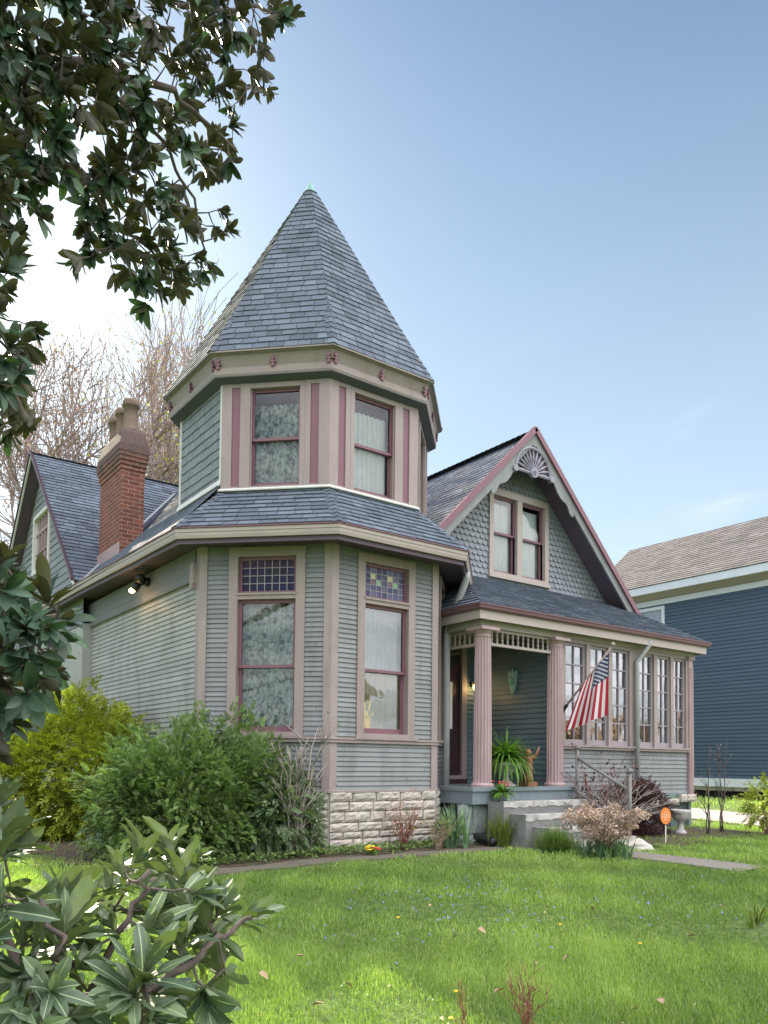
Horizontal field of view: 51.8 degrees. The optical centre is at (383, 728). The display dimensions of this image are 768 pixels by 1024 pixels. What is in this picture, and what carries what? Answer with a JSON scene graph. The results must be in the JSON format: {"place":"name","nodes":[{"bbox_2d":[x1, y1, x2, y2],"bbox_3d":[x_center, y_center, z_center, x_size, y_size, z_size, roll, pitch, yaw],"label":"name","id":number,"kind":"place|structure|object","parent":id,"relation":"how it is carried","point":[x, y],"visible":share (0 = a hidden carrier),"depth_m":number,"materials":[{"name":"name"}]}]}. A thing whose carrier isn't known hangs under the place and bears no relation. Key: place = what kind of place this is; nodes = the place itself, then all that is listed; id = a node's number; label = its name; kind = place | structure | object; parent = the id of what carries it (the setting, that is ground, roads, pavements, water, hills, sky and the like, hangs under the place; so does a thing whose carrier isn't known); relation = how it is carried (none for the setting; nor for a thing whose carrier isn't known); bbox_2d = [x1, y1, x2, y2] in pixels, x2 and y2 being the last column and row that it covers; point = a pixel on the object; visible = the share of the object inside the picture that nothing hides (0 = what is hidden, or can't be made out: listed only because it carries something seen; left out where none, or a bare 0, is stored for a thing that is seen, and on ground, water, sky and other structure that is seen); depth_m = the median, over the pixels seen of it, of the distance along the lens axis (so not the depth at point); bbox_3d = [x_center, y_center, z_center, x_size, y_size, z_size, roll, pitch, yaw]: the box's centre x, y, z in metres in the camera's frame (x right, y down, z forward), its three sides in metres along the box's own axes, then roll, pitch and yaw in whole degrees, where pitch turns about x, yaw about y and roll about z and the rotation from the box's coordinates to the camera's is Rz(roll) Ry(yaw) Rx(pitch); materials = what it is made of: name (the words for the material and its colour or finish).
{"place":"outdoors","nodes":[
{"label":"outdoors","id":0,"kind":"place"},
{"bbox_2d":[25,837,107,866],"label":"side path","id":1,"kind":"structure","parent":0,"point":[68,854],"depth_m":9.84,"materials":[{"name":"grey concrete"}]},
{"bbox_2d":[6,846,514,899],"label":"path","id":2,"kind":"structure","parent":0,"point":[274,866],"depth_m":9.24,"materials":[{"name":"concrete"}]},
{"bbox_2d":[0,783,767,1023],"bbox_3d":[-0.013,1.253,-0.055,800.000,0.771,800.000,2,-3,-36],"label":"lawn","id":3,"kind":"structure","parent":0,"point":[739,923],"depth_m":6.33,"materials":[{"name":"plant"}]},
{"bbox_2d":[0,675,155,844],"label":"chartreuse shrub","id":4,"kind":"object","parent":3,"relation":"on","point":[88,729],"visible":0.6,"depth_m":11.27,"materials":[{"name":"green plant"}]},
{"bbox_2d":[0,304,209,547],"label":"budding tree","id":5,"kind":"object","parent":3,"relation":"on","point":[73,436],"visible":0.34,"depth_m":27.45,"materials":[{"name":"brown plant"}]},
{"bbox_2d":[84,810,141,844],"bbox_3d":[-3.799,1.375,11.082,0.660,0.480,0.520,2,-3,-36],"label":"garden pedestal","id":6,"kind":"object","parent":3,"relation":"on","point":[87,836],"visible":0.05,"depth_m":10.92,"materials":[{"name":"stone"}]},
{"bbox_2d":[87,404,179,482],"bbox_3d":[-5.085,-4.660,29.199,9.010,14.009,12.260,1,-3,-2],"label":"leafing tree","id":7,"kind":"object","parent":3,"relation":"on","point":[164,458],"visible":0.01,"depth_m":25.08,"materials":[{"name":"brown plant"}]},
{"bbox_2d":[54,248,219,484],"bbox_3d":[-9.915,-8.847,35.578,8.646,22.773,10.701,0,-3,18],"label":"bare tree","id":8,"kind":"object","parent":3,"relation":"on","point":[153,395],"visible":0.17,"depth_m":33.12,"materials":[{"name":"brown plant"}]},
{"bbox_2d":[0,775,285,1023],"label":"young magnolia","id":9,"kind":"object","parent":3,"relation":"on","point":[128,992],"visible":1,"depth_m":2.24,"materials":[{"name":"green plant"}]},
{"bbox_2d":[0,0,305,765],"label":"magnolia tree","id":10,"kind":"object","parent":3,"relation":"on","point":[31,75],"visible":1,"depth_m":4.21,"materials":[{"name":"green plant"}]},
{"bbox_2d":[76,272,238,483],"bbox_3d":[-10.198,-9.390,37.907,8.142,24.107,8.912,2,-3,-36],"label":"bare tree","id":11,"kind":"object","parent":3,"relation":"on","point":[144,359],"visible":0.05,"depth_m":36.84,"materials":[{"name":"brown plant"}]},
{"bbox_2d":[259,971,267,978],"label":"fallen leaf","id":12,"kind":"object","parent":3,"relation":"on","point":[263,974],"visible":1,"depth_m":4.99,"materials":[{"name":"beige plant"}]},
{"bbox_2d":[81,844,502,876],"bbox_3d":[-0.838,1.619,10.127,5.603,0.077,1.251,2,-3,-35],"label":"garden bed","id":13,"kind":"object","parent":3,"relation":"on","point":[261,862],"visible":0.22,"depth_m":9.59,"materials":[{"name":"brown soil"}]},
{"bbox_2d":[62,696,301,864],"bbox_3d":[-2.343,0.614,9.667,2.944,2.116,2.097,2,-3,-36],"label":"green shrub","id":14,"kind":"object","parent":13,"relation":"on","point":[152,777],"visible":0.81,"depth_m":9.20,"materials":[{"name":"green plant"}]},
{"bbox_2d":[240,745,330,859],"bbox_3d":[-1.235,0.990,9.895,1.349,1.599,1.156,2,-3,-36],"label":"spirea shrub","id":15,"kind":"object","parent":13,"relation":"on","point":[309,831],"visible":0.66,"depth_m":9.64,"materials":[{"name":"green plant"}]},
{"bbox_2d":[260,711,339,855],"bbox_3d":[-1.048,0.685,9.771,1.033,1.830,0.983,2,-3,-36],"label":"bare shrub","id":16,"kind":"object","parent":13,"relation":"on","point":[299,770],"visible":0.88,"depth_m":9.68,"materials":[{"name":"brown plant"}]},
{"bbox_2d":[163,837,484,868],"bbox_3d":[-0.714,1.539,10.147,5.094,0.187,0.916,2,-3,-36],"label":"ground cover","id":17,"kind":"object","parent":13,"relation":"on","point":[361,847],"visible":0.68,"depth_m":9.67,"materials":[{"name":"green plant"}]},
{"bbox_2d":[365,845,381,854],"bbox_3d":[-0.138,1.522,9.955,0.230,0.126,0.209,1,-3,-10],"label":"pansy","id":18,"kind":"object","parent":13,"relation":"on","point":[372,852],"visible":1,"depth_m":9.92,"materials":[{"name":"yellow plant"}]},
{"bbox_2d":[378,788,430,849],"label":"dry perennial","id":19,"kind":"object","parent":13,"relation":"on","point":[403,837],"visible":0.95,"depth_m":10.56,"materials":[{"name":"brown plant"}]},
{"bbox_2d":[413,813,465,849],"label":"dry perennial","id":20,"kind":"object","parent":13,"relation":"on","point":[441,839],"visible":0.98,"depth_m":10.62,"materials":[{"name":"brown plant"}]},
{"bbox_2d":[432,802,482,847],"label":"iris","id":21,"kind":"object","parent":13,"relation":"on","point":[451,842],"visible":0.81,"depth_m":10.86,"materials":[{"name":"green plant"}]},
{"bbox_2d":[480,809,516,846],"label":"grass tuft","id":22,"kind":"object","parent":13,"relation":"on","point":[502,835],"visible":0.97,"depth_m":11.07,"materials":[{"name":"green plant"}]},
{"bbox_2d":[6,181,711,850],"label":"victorian house","id":23,"kind":"structure","parent":3,"relation":"on","point":[304,547],"depth_m":11.57,"materials":[{"name":"wood"}]},
{"bbox_2d":[31,506,50,576],"bbox_3d":[-7.316,-4.109,17.357,0.450,1.530,1.650,2,-3,-36],"label":"window","id":24,"kind":"structure","parent":23,"relation":"in","point":[40,539],"depth_m":17.38,"materials":[{"name":"paint"}]},
{"bbox_2d":[226,546,322,737],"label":"window","id":25,"kind":"structure","parent":23,"relation":"in","point":[265,648],"depth_m":10.63,"materials":[{"name":"glass"}]},
{"bbox_2d":[244,381,304,487],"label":"window","id":26,"kind":"structure","parent":23,"relation":"in","point":[278,462],"depth_m":11.16,"materials":[{"name":"beige paint"}]},
{"bbox_2d":[350,387,398,501],"bbox_3d":[-0.403,-4.024,11.679,1.218,1.790,0.934,2,-3,-36],"label":"window","id":27,"kind":"structure","parent":23,"relation":"in","point":[368,454],"depth_m":11.51,"materials":[{"name":"beige paint"}]},
{"bbox_2d":[354,551,417,740],"bbox_3d":[-0.220,-1.085,11.260,1.250,2.735,0.975,2,-3,-36],"label":"window","id":28,"kind":"structure","parent":23,"relation":"in","point":[385,700],"depth_m":11.08,"materials":[{"name":"beige paint"}]},
{"bbox_2d":[359,409,425,514],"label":"window","id":29,"kind":"structure","parent":23,"relation":"in","point":[422,440],"depth_m":12.89,"materials":[{"name":"beige paint"}]},
{"bbox_2d":[388,575,444,742],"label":"window","id":30,"kind":"structure","parent":23,"relation":"in","point":[442,587],"depth_m":11.96,"materials":[{"name":"beige paint"}]},
{"bbox_2d":[449,665,466,783],"bbox_3d":[1.167,-0.267,13.439,0.570,2.390,0.140,2,-3,-36],"label":"door","id":31,"kind":"structure","parent":23,"relation":"in","point":[454,670],"depth_m":13.48,"materials":[{"name":"brown wood"}]},
{"bbox_2d":[446,817,496,845],"bbox_3d":[1.229,1.488,11.571,0.132,0.340,1.282,2,-3,-29],"label":"drain pipe","id":32,"kind":"object","parent":23,"relation":"attached to","point":[483,838],"visible":0.38,"depth_m":11.15,"materials":[{"name":"black plastic"}]},
{"bbox_2d":[471,728,539,788],"bbox_3d":[1.827,0.494,11.978,1.247,1.096,1.238,2,-3,-36],"label":"potted fern","id":33,"kind":"object","parent":23,"relation":"on","point":[506,761],"visible":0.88,"depth_m":11.79,"materials":[{"name":"green plant"}]},
{"bbox_2d":[508,668,517,693],"bbox_3d":[2.159,-0.806,13.358,0.080,0.440,0.209,2,-3,-36],"label":"wall plaque","id":34,"kind":"object","parent":23,"relation":"attached to","point":[512,678],"depth_m":13.35,"materials":[{"name":"green metal"}]},
{"bbox_2d":[487,488,550,588],"bbox_3d":[2.408,-3.535,14.980,1.670,1.760,0.550,2,-3,-36],"label":"window","id":35,"kind":"structure","parent":23,"relation":"in","point":[513,543],"depth_m":14.86,"materials":[{"name":"beige paint"}]},
{"bbox_2d":[566,642,584,744],"bbox_3d":[3.100,-0.573,12.939,0.520,1.659,0.050,2,-3,-36],"label":"window","id":36,"kind":"structure","parent":23,"relation":"in","point":[568,741],"depth_m":12.97,"materials":[{"name":"purple paint"}]},
{"bbox_2d":[563,642,614,730],"bbox_3d":[3.132,-0.647,12.353,0.931,1.384,0.332,-1,-3,32],"label":"flag","id":37,"kind":"object","parent":23,"relation":"attached to","point":[591,703],"visible":1,"depth_m":12.31,"materials":[{"name":"multicoloured fabric"}]},
{"bbox_2d":[591,646,606,745],"bbox_3d":[3.578,-0.553,13.293,0.470,1.659,0.050,2,-3,-36],"label":"window","id":38,"kind":"structure","parent":23,"relation":"in","point":[593,742],"depth_m":13.31,"materials":[{"name":"purple paint"}]},
{"bbox_2d":[612,649,627,745],"bbox_3d":[4.040,-0.533,13.634,0.480,1.659,0.050,2,-3,-36],"label":"window","id":39,"kind":"structure","parent":23,"relation":"in","point":[615,743],"depth_m":13.71,"materials":[{"name":"purple paint"}]},
{"bbox_2d":[638,653,652,746],"bbox_3d":[4.618,-0.508,14.062,0.460,1.659,0.050,2,-3,-36],"label":"window","id":40,"kind":"structure","parent":23,"relation":"in","point":[642,744],"depth_m":14.12,"materials":[{"name":"purple paint"}]},
{"bbox_2d":[658,656,668,747],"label":"window","id":41,"kind":"structure","parent":23,"relation":"in","point":[660,745],"depth_m":14.44,"materials":[{"name":"white wood"}]},
{"bbox_2d":[674,658,684,747],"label":"window","id":42,"kind":"structure","parent":23,"relation":"in","point":[676,745],"depth_m":14.73,"materials":[{"name":"white wood"}]},
{"bbox_2d":[17,849,767,1023],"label":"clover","id":43,"kind":"object","parent":3,"relation":"on","point":[733,1003],"visible":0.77,"depth_m":6.19,"materials":[{"name":"green plant"}]},
{"bbox_2d":[27,855,767,1023],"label":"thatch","id":44,"kind":"object","parent":3,"relation":"on","point":[489,928],"visible":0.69,"depth_m":6.31,"materials":[{"name":"plant"}]},
{"bbox_2d":[455,981,466,1023],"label":"dry twigs","id":45,"kind":"object","parent":3,"relation":"on","point":[465,1014],"visible":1,"depth_m":4.17,"materials":[{"name":"brown plant"}]},
{"bbox_2d":[243,868,746,974],"bbox_3d":[1.461,1.554,7.052,5.598,0.243,2.797,1,-3,-15],"label":"speedwell","id":46,"kind":"object","parent":3,"relation":"on","point":[499,906],"visible":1,"depth_m":6.83,"materials":[{"name":"blue plant"}]},
{"bbox_2d":[495,960,552,1023],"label":"dry twigs","id":47,"kind":"object","parent":3,"relation":"on","point":[525,1013],"visible":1,"depth_m":4.30,"materials":[{"name":"brown plant"}]},
{"bbox_2d":[527,822,585,851],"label":"grass tuft","id":48,"kind":"object","parent":3,"relation":"on","point":[554,841],"visible":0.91,"depth_m":10.52,"materials":[{"name":"green plant"}]},
{"bbox_2d":[488,799,636,852],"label":"concrete steps","id":49,"kind":"structure","parent":3,"relation":"on","point":[530,816],"depth_m":11.23,"materials":[{"name":"grey concrete"}]},
{"bbox_2d":[488,780,515,800],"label":"potted plant","id":50,"kind":"object","parent":49,"relation":"on","point":[501,794],"visible":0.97,"depth_m":11.33,"materials":[{"name":"green plant"}]},
{"bbox_2d":[574,745,632,834],"bbox_3d":[3.330,0.946,12.034,0.100,1.430,1.075,2,-3,-36],"label":"handrail","id":51,"kind":"object","parent":49,"relation":"on","point":[629,771],"visible":0.88,"depth_m":12.11,"materials":[{"name":"grey metal"}]},
{"bbox_2d":[558,801,651,859],"bbox_3d":[2.813,1.271,10.019,1.155,0.760,1.136,2,-3,-36],"label":"hydrangea","id":52,"kind":"object","parent":3,"relation":"on","point":[606,834],"visible":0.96,"depth_m":9.81,"materials":[{"name":"beige plant"}]},
{"bbox_2d":[625,838,653,851],"bbox_3d":[3.549,1.629,11.014,0.464,0.210,0.375,2,-3,-36],"label":"garden rock","id":53,"kind":"object","parent":3,"relation":"on","point":[639,842],"visible":0.5,"depth_m":10.88,"materials":[{"name":"white stone"}]},
{"bbox_2d":[615,516,767,800],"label":"blue house","id":54,"kind":"structure","parent":3,"relation":"on","point":[710,586],"depth_m":22.39,"materials":[{"name":"blue wood"}]},
{"bbox_2d":[639,606,664,623],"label":"window","id":55,"kind":"structure","parent":54,"relation":"in","point":[655,613],"depth_m":24.11,"materials":[{"name":"white glass"}]},
{"bbox_2d":[637,826,767,847],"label":"garden bed","id":56,"kind":"object","parent":3,"relation":"on","point":[715,831],"visible":0.31,"depth_m":13.19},
{"bbox_2d":[561,743,648,807],"bbox_3d":[3.507,0.974,12.581,1.498,1.589,1.346,1,-3,-9],"label":"rose bush","id":57,"kind":"object","parent":56,"relation":"on","point":[586,783],"visible":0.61,"depth_m":12.44,"materials":[{"name":"brown plant"}]},
{"bbox_2d":[552,769,676,827],"bbox_3d":[3.469,1.175,12.150,1.918,1.156,1.669,1,-3,-3],"label":"arching shrub","id":58,"kind":"object","parent":56,"relation":"on","point":[620,803],"visible":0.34,"depth_m":12.13,"materials":[{"name":"beige plant"}]},
{"bbox_2d":[597,774,680,837],"bbox_3d":[4.160,1.321,13.076,1.602,1.224,1.009,2,-3,-36],"label":"barberry","id":59,"kind":"object","parent":56,"relation":"on","point":[647,828],"visible":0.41,"depth_m":12.91,"materials":[{"name":"brown plant"}]},
{"bbox_2d":[660,808,670,842],"bbox_3d":[4.209,1.443,11.806,0.152,0.535,0.022,0,-3,10],"label":"yard sign","id":60,"kind":"object","parent":56,"relation":"on","point":[665,815],"visible":1,"depth_m":11.80,"materials":[{"name":"orange plastic"}]},
{"bbox_2d":[670,809,691,833],"bbox_3d":[5.057,1.583,13.466,0.360,0.413,0.360,2,-3,-36],"label":"garden urn","id":61,"kind":"object","parent":56,"relation":"on","point":[683,816],"visible":0.93,"depth_m":13.37,"materials":[{"name":"stone"}]},
{"bbox_2d":[689,747,718,833],"bbox_3d":[5.422,1.065,13.462,0.388,1.520,0.386,2,-3,-36],"label":"sapling","id":62,"kind":"object","parent":56,"relation":"on","point":[708,805],"visible":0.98,"depth_m":13.40,"materials":[{"name":"brown plant"}]},
{"bbox_2d":[709,738,731,831],"bbox_3d":[5.855,1.001,13.793,0.462,1.678,0.370,2,-3,-36],"label":"sapling","id":63,"kind":"object","parent":56,"relation":"on","point":[721,807],"visible":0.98,"depth_m":13.79,"materials":[{"name":"brown plant"}]},
{"bbox_2d":[732,771,767,833],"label":"yellow shrub","id":64,"kind":"object","parent":56,"relation":"on","point":[759,813],"visible":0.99,"depth_m":13.68,"materials":[{"name":"green plant"}]},
{"bbox_2d":[730,900,767,929],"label":"daylily","id":65,"kind":"object","parent":3,"relation":"on","point":[752,921],"visible":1,"depth_m":6.42,"materials":[{"name":"green plant"}]},
{"bbox_2d":[0,0,767,565],"label":"sky","id":66,"kind":"structure","parent":0,"point":[560,207],"materials":[{"name":"blue"}]},
{"bbox_2d":[592,849,764,871],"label":"front path","id":67,"kind":"structure","parent":0,"point":[714,864],"depth_m":9.53,"materials":[{"name":"concrete"}]},
{"bbox_2d":[691,808,767,825],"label":"driveway","id":68,"kind":"structure","parent":0,"point":[728,816],"depth_m":16.58,"materials":[{"name":"concrete"}]}
]}

